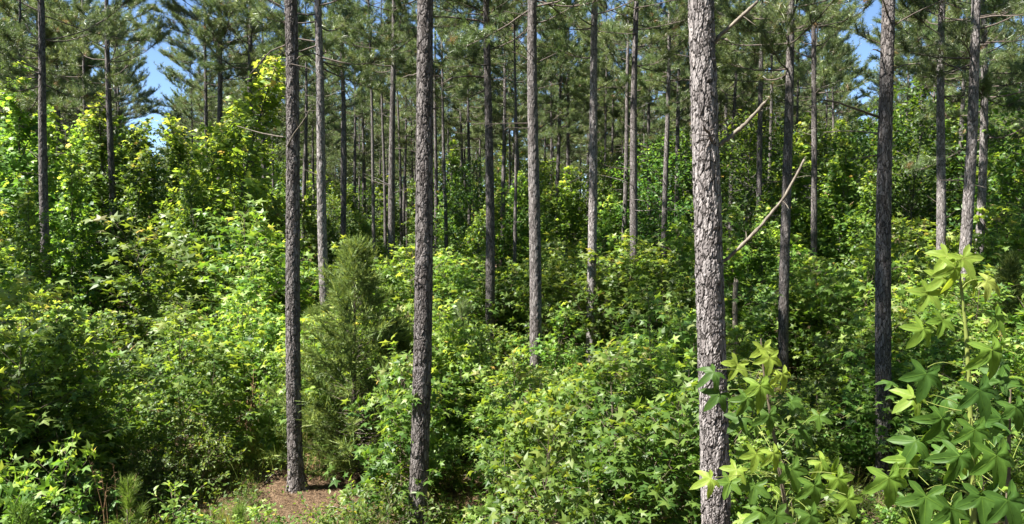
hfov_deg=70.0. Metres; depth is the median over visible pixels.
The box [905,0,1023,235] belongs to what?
pine tree
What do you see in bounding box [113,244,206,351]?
sweetgum sapling
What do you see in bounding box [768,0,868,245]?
pine tree
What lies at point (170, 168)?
sweetgum tree
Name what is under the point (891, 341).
sweetgum sapling
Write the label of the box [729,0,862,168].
pine tree
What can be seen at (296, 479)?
pine tree
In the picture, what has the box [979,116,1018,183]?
sweetgum tree
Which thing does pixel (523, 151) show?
pine tree
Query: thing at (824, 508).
sweetgum sapling
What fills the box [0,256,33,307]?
sweetgum sapling
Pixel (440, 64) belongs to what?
pine tree
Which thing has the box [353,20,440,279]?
pine tree
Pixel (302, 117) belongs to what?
pine tree
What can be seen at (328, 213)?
hardwood tree
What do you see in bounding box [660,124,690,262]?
sweetgum tree
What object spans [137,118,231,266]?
sweetgum tree
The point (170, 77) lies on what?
pine tree
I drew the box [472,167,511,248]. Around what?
sweetgum tree
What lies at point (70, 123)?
pine tree
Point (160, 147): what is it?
pine tree
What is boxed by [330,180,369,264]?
sweetgum tree
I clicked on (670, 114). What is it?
pine tree
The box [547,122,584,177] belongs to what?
pine tree
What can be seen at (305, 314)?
sapling
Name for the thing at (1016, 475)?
sweetgum sapling
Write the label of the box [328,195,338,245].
sweetgum tree
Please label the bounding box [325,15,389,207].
pine tree
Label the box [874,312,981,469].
sweetgum sapling
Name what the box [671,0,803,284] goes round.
pine tree
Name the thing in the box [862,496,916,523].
leafy shrub
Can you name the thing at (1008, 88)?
pine tree
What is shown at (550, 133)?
pine tree
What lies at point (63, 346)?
sweetgum sapling
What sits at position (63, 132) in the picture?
pine tree
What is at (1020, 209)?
sweetgum sapling
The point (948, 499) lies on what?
leafy shrub
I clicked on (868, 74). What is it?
pine tree
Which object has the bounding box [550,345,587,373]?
sweetgum sapling
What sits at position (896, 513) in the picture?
sweetgum sapling
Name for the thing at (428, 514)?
leafy shrub
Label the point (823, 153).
hardwood tree
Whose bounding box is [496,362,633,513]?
sweetgum sapling
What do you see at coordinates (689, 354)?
sweetgum sapling
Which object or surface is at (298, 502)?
pine straw
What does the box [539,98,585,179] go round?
pine tree
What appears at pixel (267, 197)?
hardwood tree
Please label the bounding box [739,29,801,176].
pine tree
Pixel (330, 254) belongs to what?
sweetgum tree
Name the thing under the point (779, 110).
pine tree
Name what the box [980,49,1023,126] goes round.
pine tree
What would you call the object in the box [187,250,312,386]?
sweetgum sapling
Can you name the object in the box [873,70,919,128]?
pine tree
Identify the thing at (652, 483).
sweetgum sapling
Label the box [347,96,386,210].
pine tree
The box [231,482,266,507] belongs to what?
leafy shrub
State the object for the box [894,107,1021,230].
hardwood tree
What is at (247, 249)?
sweetgum sapling
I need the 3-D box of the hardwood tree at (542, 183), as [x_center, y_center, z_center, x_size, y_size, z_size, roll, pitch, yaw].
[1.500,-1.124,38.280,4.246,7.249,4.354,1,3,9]
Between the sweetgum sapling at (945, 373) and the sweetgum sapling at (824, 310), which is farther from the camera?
the sweetgum sapling at (824, 310)
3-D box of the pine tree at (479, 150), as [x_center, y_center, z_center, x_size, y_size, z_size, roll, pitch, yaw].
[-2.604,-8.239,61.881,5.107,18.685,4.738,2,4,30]
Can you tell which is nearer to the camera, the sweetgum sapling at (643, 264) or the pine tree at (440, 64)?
the sweetgum sapling at (643, 264)
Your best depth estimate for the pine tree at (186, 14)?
30.27 m
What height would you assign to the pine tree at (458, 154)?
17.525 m
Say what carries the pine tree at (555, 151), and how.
on the ground at (268, 495)
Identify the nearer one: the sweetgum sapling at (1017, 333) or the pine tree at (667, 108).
the sweetgum sapling at (1017, 333)
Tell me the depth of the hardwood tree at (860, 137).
36.57 m
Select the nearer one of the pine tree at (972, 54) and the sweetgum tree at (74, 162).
the pine tree at (972, 54)
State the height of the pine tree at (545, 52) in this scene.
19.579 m
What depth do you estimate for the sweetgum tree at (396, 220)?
51.32 m
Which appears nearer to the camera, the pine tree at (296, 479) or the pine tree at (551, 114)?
the pine tree at (296, 479)
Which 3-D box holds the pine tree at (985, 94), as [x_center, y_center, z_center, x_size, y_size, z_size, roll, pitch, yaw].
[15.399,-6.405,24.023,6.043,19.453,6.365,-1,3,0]
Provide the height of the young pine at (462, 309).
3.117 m
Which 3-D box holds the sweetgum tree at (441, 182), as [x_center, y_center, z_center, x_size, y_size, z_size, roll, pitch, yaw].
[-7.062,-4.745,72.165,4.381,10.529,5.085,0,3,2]
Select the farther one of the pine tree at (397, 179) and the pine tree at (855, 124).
the pine tree at (397, 179)
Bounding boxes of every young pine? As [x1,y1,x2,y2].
[3,494,39,523]
[106,473,150,523]
[142,298,169,377]
[229,500,255,523]
[252,407,279,452]
[444,294,483,400]
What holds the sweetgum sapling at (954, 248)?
on the ground at (268, 495)
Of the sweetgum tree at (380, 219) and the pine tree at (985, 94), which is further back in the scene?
the sweetgum tree at (380, 219)
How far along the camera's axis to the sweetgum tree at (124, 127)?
45.27 m
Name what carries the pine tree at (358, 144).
on the ground at (268, 495)
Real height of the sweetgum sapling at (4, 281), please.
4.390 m
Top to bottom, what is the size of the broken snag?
3.097 m
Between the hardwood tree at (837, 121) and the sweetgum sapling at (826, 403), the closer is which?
the sweetgum sapling at (826, 403)
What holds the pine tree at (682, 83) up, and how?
on the ground at (268, 495)
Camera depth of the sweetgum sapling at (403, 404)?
10.49 m
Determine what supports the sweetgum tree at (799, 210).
on the ground at (268, 495)
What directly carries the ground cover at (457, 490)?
on the ground at (268, 495)
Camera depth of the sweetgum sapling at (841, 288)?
18.89 m
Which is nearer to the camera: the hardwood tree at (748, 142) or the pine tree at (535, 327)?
the pine tree at (535, 327)
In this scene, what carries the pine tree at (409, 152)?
on the ground at (268, 495)
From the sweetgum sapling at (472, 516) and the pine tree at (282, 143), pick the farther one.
the pine tree at (282, 143)
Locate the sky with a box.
[3,0,1023,197]
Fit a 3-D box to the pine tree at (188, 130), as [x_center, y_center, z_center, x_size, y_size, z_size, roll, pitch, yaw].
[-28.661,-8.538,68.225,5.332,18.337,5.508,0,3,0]
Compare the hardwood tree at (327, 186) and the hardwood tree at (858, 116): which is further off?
the hardwood tree at (327, 186)
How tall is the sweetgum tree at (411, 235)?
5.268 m
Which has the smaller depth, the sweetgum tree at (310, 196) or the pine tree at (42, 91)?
the pine tree at (42, 91)
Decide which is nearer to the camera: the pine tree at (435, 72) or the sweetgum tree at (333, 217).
the pine tree at (435, 72)
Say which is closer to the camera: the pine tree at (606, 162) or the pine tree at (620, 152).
the pine tree at (620, 152)
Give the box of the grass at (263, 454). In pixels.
[1,319,963,523]
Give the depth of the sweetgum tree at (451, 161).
37.58 m
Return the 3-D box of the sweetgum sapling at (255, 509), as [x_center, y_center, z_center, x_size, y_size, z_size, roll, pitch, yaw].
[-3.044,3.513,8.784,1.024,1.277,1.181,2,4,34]
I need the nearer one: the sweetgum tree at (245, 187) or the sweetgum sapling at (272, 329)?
the sweetgum sapling at (272, 329)
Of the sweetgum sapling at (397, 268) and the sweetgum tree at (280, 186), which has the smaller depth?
the sweetgum sapling at (397, 268)
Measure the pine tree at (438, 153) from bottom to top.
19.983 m
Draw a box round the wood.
[150,113,674,251]
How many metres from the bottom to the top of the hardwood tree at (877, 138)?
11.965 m
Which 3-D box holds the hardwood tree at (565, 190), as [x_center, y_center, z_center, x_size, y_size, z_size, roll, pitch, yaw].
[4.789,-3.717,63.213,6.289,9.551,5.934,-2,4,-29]
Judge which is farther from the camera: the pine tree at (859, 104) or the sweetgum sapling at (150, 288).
the pine tree at (859, 104)
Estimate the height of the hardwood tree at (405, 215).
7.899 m
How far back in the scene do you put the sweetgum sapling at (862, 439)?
12.82 m
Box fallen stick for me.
[264,465,285,483]
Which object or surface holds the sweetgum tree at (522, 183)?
on the ground at (268, 495)
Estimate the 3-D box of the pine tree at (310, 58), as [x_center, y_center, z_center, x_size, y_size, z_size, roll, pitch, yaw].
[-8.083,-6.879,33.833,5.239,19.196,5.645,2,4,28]
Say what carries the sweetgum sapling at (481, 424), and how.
on the ground at (268, 495)
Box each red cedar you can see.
[257,230,433,486]
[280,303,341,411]
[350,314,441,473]
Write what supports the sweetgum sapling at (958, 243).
on the ground at (268, 495)
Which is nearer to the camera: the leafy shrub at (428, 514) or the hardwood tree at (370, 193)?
the leafy shrub at (428, 514)
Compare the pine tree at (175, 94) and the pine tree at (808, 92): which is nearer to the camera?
the pine tree at (808, 92)
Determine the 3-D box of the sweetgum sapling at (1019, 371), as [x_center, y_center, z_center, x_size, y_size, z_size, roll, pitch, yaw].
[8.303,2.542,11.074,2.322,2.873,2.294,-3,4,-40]
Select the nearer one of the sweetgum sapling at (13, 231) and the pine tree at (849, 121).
the sweetgum sapling at (13, 231)
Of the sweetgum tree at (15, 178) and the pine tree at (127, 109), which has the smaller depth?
the sweetgum tree at (15, 178)
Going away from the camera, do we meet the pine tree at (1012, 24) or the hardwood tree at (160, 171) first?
the pine tree at (1012, 24)
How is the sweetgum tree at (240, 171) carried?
on the ground at (268, 495)
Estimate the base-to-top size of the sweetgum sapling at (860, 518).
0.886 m
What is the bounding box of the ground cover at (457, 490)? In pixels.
[19,306,993,523]
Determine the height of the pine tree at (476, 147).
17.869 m
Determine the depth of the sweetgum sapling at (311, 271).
23.88 m
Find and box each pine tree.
[0,0,94,131]
[0,0,99,192]
[0,0,126,167]
[0,0,159,311]
[0,8,50,117]
[3,0,50,124]
[3,19,115,120]
[20,0,148,315]
[24,0,133,153]
[29,0,176,320]
[34,63,89,152]
[51,49,87,152]
[53,69,104,143]
[66,56,155,135]
[69,25,164,143]
[72,18,164,167]
[123,0,261,186]
[142,15,227,169]
[144,0,285,222]
[152,96,190,167]
[158,81,200,154]
[158,102,186,181]
[160,4,244,140]
[170,95,189,153]
[175,67,228,141]
[177,98,202,164]
[178,71,217,149]
[189,0,313,214]
[202,10,281,146]
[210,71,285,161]
[223,0,304,190]
[233,0,399,318]
[238,0,326,493]
[246,0,355,266]
[253,67,302,207]
[257,94,316,200]
[266,2,331,236]
[277,0,404,274]
[283,36,348,209]
[299,38,349,218]
[300,85,335,170]
[300,97,348,182]
[303,0,388,247]
[303,68,356,182]
[308,113,340,181]
[310,0,416,268]
[310,0,466,274]
[314,40,396,218]
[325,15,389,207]
[325,108,368,170]
[326,124,349,183]
[333,92,381,212]
[336,0,416,277]
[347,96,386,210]
[352,1,440,287]
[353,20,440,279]
[356,77,410,238]
[361,102,408,184]
[369,103,407,170]
[373,48,446,255]
[373,50,456,166]
[374,147,398,178]
[384,117,409,254]
[387,0,512,291]
[388,82,441,206]
[395,94,452,180]
[396,97,446,163]
[397,0,474,254]
[402,0,442,523]
[412,54,482,211]
[416,0,508,257]
[433,0,558,371]
[433,0,575,284]
[433,10,492,210]
[433,81,476,223]
[433,133,459,206]
[437,63,483,210]
[439,0,613,388]
[440,64,527,204]
[449,97,495,190]
[452,65,507,200]
[455,111,485,175]
[456,1,558,265]
[457,129,483,178]
[459,0,556,237]
[472,124,512,178]
[473,24,558,251]
[479,10,545,198]
[481,89,523,167]
[484,109,525,164]
[493,0,604,233]
[493,71,543,174]
[506,107,546,170]
[507,61,580,169]
[507,91,561,175]
[511,0,588,199]
[519,0,611,240]
[520,80,585,225]
[537,0,646,362]
[538,34,611,160]
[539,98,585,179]
[539,145,556,185]
[546,0,724,261]
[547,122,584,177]
[552,43,624,217]
[553,99,586,237]
[554,102,609,212]
[562,0,640,217]
[564,79,621,204]
[566,0,685,263]
[571,22,646,227]
[571,92,623,172]
[572,133,599,182]
[576,107,620,184]
[585,91,623,162]
[587,0,742,288]
[597,0,689,258]
[597,65,663,191]
[600,35,689,256]
[602,24,680,192]
[608,94,664,169]
[618,87,674,185]
[629,0,722,261]
[650,3,734,237]
[650,82,687,190]
[651,56,688,136]
[666,1,784,246]
[670,29,763,152]
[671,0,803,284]
[673,0,851,387]
[673,57,750,158]
[687,24,744,130]
[688,0,805,523]
[714,0,853,255]
[716,0,831,222]
[718,10,803,210]
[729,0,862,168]
[736,52,810,172]
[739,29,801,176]
[745,0,874,279]
[765,51,809,137]
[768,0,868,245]
[772,59,848,148]
[773,60,844,131]
[780,88,817,143]
[795,9,875,151]
[798,28,854,167]
[804,72,866,141]
[807,42,873,141]
[817,0,944,492]
[835,107,860,144]
[841,1,960,139]
[843,0,1023,260]
[857,98,878,151]
[867,0,968,136]
[870,0,1001,222]
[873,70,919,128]
[873,81,916,152]
[876,0,1023,253]
[894,0,1023,313]
[900,14,959,122]
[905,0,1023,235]
[910,0,1014,129]
[950,0,1023,105]
[955,17,1023,130]
[959,11,1023,174]
[980,15,1023,94]
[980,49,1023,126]
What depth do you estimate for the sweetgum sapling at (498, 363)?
16.32 m
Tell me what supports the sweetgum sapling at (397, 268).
on the ground at (268, 495)
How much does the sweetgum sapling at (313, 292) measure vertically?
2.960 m
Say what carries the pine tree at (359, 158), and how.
on the ground at (268, 495)
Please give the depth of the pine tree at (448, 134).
56.95 m
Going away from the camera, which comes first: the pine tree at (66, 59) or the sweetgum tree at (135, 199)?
the sweetgum tree at (135, 199)
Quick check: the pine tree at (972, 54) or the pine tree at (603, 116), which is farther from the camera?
the pine tree at (603, 116)
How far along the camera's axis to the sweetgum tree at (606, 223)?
30.09 m
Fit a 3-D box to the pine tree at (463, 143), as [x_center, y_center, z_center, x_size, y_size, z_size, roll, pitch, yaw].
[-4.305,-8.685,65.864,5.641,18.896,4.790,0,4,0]
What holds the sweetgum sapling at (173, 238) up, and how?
on the ground at (268, 495)
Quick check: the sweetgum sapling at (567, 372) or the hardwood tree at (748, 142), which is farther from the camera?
the hardwood tree at (748, 142)
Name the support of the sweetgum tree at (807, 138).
on the ground at (268, 495)
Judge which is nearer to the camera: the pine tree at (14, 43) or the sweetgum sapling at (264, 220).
the sweetgum sapling at (264, 220)
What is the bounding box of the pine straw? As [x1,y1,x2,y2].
[190,450,513,523]
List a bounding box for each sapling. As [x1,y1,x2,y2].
[0,200,39,270]
[0,201,51,302]
[0,245,37,316]
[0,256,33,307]
[0,274,136,521]
[0,292,135,523]
[0,300,126,469]
[0,304,53,342]
[0,314,22,416]
[0,344,130,501]
[0,362,52,522]
[0,425,62,523]
[0,430,120,523]
[3,278,106,369]
[5,303,73,437]
[71,211,280,390]
[75,381,156,476]
[93,222,159,329]
[99,348,195,464]
[103,312,264,483]
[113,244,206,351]
[133,237,183,316]
[144,291,228,404]
[150,321,262,435]
[158,249,249,349]
[163,192,318,368]
[164,206,281,267]
[165,214,332,350]
[173,364,245,451]
[183,289,307,421]
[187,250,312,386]
[202,302,282,403]
[212,239,318,325]
[223,213,313,300]
[232,499,293,523]
[234,321,279,411]
[244,314,335,437]
[257,305,380,459]
[284,270,319,311]
[300,234,381,311]
[300,268,319,305]
[303,273,386,335]
[303,310,373,413]
[312,269,362,329]
[323,334,472,523]
[328,296,442,394]
[331,238,469,328]
[356,290,409,343]
[366,353,453,503]
[370,245,413,304]
[379,257,413,300]
[388,248,474,330]
[390,301,499,459]
[396,246,483,321]
[397,260,462,319]
[403,251,481,341]
[408,299,507,441]
[439,321,522,447]
[443,250,554,362]
[450,318,499,417]
[450,364,571,491]
[452,512,485,523]
[454,346,619,523]
[460,256,544,353]
[465,396,632,523]
[472,324,529,375]
[493,360,528,414]
[495,366,580,466]
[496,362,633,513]
[498,228,586,359]
[505,302,596,397]
[512,363,564,422]
[513,254,586,352]
[523,238,586,344]
[529,247,657,367]
[532,341,682,513]
[537,336,772,523]
[542,344,562,374]
[543,366,583,402]
[547,351,652,406]
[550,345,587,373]
[555,346,658,486]
[564,244,606,329]
[566,234,695,344]
[571,263,636,343]
[582,229,667,329]
[585,250,674,323]
[587,275,739,475]
[596,241,695,367]
[604,335,745,523]
[613,303,696,390]
[615,236,731,343]
[617,328,741,447]
[637,298,752,373]
[643,202,765,334]
[650,353,787,500]
[652,271,763,353]
[663,237,814,375]
[668,305,764,423]
[678,233,753,306]
[689,338,863,523]
[690,431,797,523]
[693,368,835,523]
[697,314,779,404]
[727,373,784,463]
[731,224,823,346]
[731,371,851,495]
[736,373,787,436]
[737,266,839,368]
[738,249,806,339]
[743,467,854,523]
[750,233,822,300]
[771,254,865,379]
[776,260,848,364]
[784,375,851,457]
[785,371,832,430]
[790,223,943,391]
[800,275,840,343]
[802,293,921,433]
[805,216,947,328]
[809,306,977,486]
[812,303,949,452]
[824,499,870,523]
[835,211,935,299]
[841,316,899,421]
[845,350,1023,519]
[847,219,955,280]
[848,284,982,424]
[856,488,935,523]
[861,243,1023,523]
[866,264,1023,449]
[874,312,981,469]
[892,264,971,300]
[892,272,981,345]
[892,291,1019,372]
[901,270,996,318]
[909,228,1017,304]
[912,411,1023,523]
[915,203,1023,279]
[915,227,1020,266]
[921,288,1023,373]
[930,389,1023,523]
[933,294,1023,444]
[937,311,1023,439]
[947,233,1023,296]
[949,263,1023,311]
[966,366,1023,484]
[974,202,1023,249]
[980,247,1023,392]
[995,300,1023,351]
[1011,427,1023,495]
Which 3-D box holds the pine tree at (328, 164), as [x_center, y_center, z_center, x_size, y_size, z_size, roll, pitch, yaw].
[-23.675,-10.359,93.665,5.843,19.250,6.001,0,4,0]
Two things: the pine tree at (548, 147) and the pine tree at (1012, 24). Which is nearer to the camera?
the pine tree at (1012, 24)
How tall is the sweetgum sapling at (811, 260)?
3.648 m
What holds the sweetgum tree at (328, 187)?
on the ground at (268, 495)
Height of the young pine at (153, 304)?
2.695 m
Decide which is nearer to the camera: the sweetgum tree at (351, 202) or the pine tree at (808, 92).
the sweetgum tree at (351, 202)
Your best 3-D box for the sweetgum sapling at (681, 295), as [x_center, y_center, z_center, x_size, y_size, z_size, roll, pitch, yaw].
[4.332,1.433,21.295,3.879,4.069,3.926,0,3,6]
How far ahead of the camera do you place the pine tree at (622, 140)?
62.39 m
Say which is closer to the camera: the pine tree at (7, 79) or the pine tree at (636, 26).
the pine tree at (636, 26)
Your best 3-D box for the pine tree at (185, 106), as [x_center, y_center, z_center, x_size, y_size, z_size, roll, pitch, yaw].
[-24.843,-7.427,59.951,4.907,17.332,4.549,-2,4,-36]
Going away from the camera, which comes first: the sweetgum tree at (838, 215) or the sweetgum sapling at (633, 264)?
the sweetgum sapling at (633, 264)
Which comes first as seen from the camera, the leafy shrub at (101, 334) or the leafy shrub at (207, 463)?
the leafy shrub at (207, 463)
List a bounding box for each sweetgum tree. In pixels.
[0,61,95,296]
[0,83,49,223]
[0,141,63,255]
[0,180,76,320]
[4,106,87,283]
[34,152,118,327]
[49,113,131,316]
[56,92,162,311]
[57,125,103,303]
[75,145,167,328]
[99,117,157,243]
[106,115,132,188]
[119,128,170,260]
[134,141,174,219]
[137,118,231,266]
[139,47,304,297]
[147,168,204,258]
[150,112,223,246]
[150,156,227,309]
[160,152,185,205]
[174,135,202,202]
[209,101,273,230]
[227,130,282,195]
[228,146,279,239]
[231,197,284,288]
[274,214,306,257]
[277,161,311,228]
[280,175,339,294]
[300,180,316,238]
[311,166,337,229]
[317,217,349,293]
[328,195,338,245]
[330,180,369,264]
[331,184,371,268]
[353,211,398,299]
[364,174,409,272]
[378,201,399,245]
[380,216,405,268]
[401,178,459,295]
[405,215,414,265]
[405,236,411,258]
[433,139,480,271]
[433,163,456,246]
[433,197,464,257]
[443,189,499,310]
[450,172,467,244]
[466,179,512,273]
[472,163,500,209]
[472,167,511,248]
[495,170,528,283]
[498,179,541,260]
[501,182,574,287]
[516,212,562,285]
[539,158,575,259]
[552,165,588,270]
[570,191,620,287]
[579,170,619,258]
[608,138,644,258]
[628,165,673,265]
[639,151,671,256]
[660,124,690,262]
[687,136,752,298]
[729,201,779,341]
[750,112,854,270]
[752,142,834,276]
[801,138,871,280]
[819,146,859,266]
[821,118,858,177]
[829,169,896,305]
[925,93,1018,248]
[947,123,1023,258]
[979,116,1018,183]
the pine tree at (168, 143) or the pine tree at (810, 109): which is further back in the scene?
the pine tree at (168, 143)
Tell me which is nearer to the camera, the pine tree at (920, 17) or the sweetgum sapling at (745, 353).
the sweetgum sapling at (745, 353)
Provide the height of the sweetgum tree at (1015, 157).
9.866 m
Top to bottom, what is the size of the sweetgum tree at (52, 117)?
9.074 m
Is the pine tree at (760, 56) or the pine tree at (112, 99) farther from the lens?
the pine tree at (112, 99)
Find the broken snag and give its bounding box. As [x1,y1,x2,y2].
[732,278,738,355]
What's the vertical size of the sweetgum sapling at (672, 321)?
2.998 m
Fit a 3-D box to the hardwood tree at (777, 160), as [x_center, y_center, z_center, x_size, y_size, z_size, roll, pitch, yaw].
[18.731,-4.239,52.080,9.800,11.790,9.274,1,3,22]
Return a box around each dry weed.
[89,461,136,523]
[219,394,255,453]
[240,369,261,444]
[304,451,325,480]
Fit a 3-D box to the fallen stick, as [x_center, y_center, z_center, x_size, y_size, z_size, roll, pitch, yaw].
[-4.080,3.626,12.520,0.184,0.071,0.785,1,3,11]
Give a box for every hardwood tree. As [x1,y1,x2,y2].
[152,152,170,210]
[157,121,245,211]
[210,183,282,238]
[261,143,316,219]
[267,187,285,214]
[300,169,336,235]
[300,196,355,265]
[351,178,379,238]
[356,174,409,256]
[395,196,414,246]
[433,156,525,290]
[459,144,563,261]
[497,157,588,245]
[501,171,576,265]
[539,167,586,244]
[561,206,601,243]
[565,141,667,268]
[601,135,693,291]
[638,124,744,262]
[638,135,687,234]
[658,125,762,254]
[676,109,818,282]
[686,153,808,300]
[719,94,822,244]
[736,121,808,203]
[751,110,873,254]
[794,130,876,266]
[800,105,952,264]
[807,92,1011,281]
[817,102,922,249]
[817,111,875,180]
[829,150,952,261]
[834,145,951,257]
[850,76,1019,253]
[855,114,930,170]
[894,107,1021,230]
[928,76,1023,276]
[977,145,1020,201]
[988,123,1023,213]
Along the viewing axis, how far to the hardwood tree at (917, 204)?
32.99 m
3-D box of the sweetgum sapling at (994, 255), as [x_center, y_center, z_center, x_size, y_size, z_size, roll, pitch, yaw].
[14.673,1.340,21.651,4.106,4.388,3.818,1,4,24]
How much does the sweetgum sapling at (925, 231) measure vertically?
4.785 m
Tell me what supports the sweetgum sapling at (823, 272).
on the ground at (268, 495)
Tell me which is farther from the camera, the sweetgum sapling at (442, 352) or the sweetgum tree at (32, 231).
the sweetgum tree at (32, 231)
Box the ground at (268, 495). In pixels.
[4,249,1013,523]
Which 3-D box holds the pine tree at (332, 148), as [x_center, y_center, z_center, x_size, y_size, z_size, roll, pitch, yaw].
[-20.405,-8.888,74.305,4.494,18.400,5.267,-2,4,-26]
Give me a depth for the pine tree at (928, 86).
35.40 m
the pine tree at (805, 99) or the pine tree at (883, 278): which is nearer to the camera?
the pine tree at (883, 278)
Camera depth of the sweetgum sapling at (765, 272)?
27.49 m
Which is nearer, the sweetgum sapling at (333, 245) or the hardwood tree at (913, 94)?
the sweetgum sapling at (333, 245)
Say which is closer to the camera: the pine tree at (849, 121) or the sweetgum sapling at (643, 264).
the sweetgum sapling at (643, 264)
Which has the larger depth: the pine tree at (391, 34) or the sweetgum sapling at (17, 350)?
the pine tree at (391, 34)
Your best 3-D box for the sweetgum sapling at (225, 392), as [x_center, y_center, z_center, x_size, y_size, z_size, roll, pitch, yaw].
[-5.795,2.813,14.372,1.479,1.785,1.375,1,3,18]
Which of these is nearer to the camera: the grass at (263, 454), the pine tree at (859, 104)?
the grass at (263, 454)
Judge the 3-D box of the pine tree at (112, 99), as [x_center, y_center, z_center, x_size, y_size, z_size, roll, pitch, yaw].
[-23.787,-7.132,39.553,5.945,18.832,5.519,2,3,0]
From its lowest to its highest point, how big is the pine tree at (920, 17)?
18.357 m
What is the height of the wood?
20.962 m
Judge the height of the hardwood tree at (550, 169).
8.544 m
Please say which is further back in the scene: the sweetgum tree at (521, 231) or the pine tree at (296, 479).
the sweetgum tree at (521, 231)
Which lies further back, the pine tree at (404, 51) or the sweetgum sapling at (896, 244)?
the pine tree at (404, 51)
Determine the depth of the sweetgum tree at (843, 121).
48.98 m
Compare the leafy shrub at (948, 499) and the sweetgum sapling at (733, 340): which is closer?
the leafy shrub at (948, 499)
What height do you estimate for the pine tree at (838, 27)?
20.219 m
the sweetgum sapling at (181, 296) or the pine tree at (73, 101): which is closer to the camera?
the sweetgum sapling at (181, 296)
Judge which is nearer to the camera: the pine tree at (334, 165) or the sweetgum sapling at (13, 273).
the sweetgum sapling at (13, 273)
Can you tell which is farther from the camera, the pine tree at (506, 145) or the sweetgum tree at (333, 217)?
the pine tree at (506, 145)
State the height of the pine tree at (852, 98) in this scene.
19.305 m
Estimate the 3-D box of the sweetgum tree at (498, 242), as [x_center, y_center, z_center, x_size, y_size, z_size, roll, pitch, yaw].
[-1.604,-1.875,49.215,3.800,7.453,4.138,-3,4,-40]
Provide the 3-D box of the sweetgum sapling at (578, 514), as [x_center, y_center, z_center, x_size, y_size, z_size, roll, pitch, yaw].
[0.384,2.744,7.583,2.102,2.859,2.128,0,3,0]
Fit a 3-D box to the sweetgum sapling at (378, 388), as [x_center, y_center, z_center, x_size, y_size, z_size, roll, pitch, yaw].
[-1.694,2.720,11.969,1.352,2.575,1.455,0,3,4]
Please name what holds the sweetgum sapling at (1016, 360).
on the ground at (268, 495)
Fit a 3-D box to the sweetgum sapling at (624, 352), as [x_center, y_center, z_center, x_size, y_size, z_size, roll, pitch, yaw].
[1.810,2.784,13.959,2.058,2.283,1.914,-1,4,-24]
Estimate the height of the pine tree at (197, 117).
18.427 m
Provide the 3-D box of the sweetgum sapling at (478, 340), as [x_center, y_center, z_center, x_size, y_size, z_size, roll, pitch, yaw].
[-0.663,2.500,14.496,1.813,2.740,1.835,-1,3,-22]
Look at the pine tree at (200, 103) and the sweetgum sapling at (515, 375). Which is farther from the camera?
the pine tree at (200, 103)
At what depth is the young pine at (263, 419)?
13.55 m
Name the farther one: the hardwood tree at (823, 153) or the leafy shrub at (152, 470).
the hardwood tree at (823, 153)
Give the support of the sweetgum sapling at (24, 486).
on the ground at (268, 495)
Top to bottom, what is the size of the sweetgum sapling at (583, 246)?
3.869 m
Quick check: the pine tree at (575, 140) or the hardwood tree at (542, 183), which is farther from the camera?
the pine tree at (575, 140)
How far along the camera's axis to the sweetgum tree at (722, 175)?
33.48 m
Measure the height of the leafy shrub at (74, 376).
2.280 m
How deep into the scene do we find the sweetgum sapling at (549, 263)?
22.16 m
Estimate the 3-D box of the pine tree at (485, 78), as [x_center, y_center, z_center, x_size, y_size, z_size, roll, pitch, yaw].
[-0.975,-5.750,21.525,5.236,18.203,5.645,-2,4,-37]
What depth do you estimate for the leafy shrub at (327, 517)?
9.39 m
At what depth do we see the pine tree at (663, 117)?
70.35 m
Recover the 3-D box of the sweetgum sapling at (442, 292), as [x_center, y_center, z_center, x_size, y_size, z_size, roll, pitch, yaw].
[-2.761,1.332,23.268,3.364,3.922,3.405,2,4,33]
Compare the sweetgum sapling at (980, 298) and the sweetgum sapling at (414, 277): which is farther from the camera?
the sweetgum sapling at (414, 277)
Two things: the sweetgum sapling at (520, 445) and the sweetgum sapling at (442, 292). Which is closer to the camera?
the sweetgum sapling at (520, 445)
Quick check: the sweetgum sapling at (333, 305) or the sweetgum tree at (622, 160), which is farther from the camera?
the sweetgum tree at (622, 160)
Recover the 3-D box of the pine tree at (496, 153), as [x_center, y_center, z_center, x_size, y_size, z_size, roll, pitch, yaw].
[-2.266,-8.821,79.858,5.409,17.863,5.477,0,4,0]
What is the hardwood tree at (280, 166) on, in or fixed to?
on the ground at (268, 495)
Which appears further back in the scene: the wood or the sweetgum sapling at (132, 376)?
the wood
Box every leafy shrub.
[33,306,171,413]
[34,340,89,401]
[50,464,178,523]
[79,305,165,399]
[104,439,199,513]
[139,480,222,523]
[143,397,249,498]
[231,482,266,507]
[239,387,286,444]
[285,480,390,523]
[345,456,477,523]
[429,425,470,498]
[809,479,867,521]
[824,487,882,523]
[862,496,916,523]
[911,477,968,522]
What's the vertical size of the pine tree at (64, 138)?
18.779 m
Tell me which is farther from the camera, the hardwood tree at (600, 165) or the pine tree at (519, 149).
the pine tree at (519, 149)
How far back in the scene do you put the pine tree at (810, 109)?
58.86 m
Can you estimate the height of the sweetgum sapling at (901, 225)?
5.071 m
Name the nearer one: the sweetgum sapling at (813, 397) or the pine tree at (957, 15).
the sweetgum sapling at (813, 397)
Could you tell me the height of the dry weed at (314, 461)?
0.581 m
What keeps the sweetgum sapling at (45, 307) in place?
on the ground at (268, 495)
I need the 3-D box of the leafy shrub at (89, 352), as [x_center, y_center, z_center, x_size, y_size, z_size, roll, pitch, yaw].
[-9.766,2.307,16.690,2.884,2.586,3.300,3,4,44]
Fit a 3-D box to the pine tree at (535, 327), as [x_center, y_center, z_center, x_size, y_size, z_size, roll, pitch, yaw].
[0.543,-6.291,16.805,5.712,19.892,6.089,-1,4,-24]
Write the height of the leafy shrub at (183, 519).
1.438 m
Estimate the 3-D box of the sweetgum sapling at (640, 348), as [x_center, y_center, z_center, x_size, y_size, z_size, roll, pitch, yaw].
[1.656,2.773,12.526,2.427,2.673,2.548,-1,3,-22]

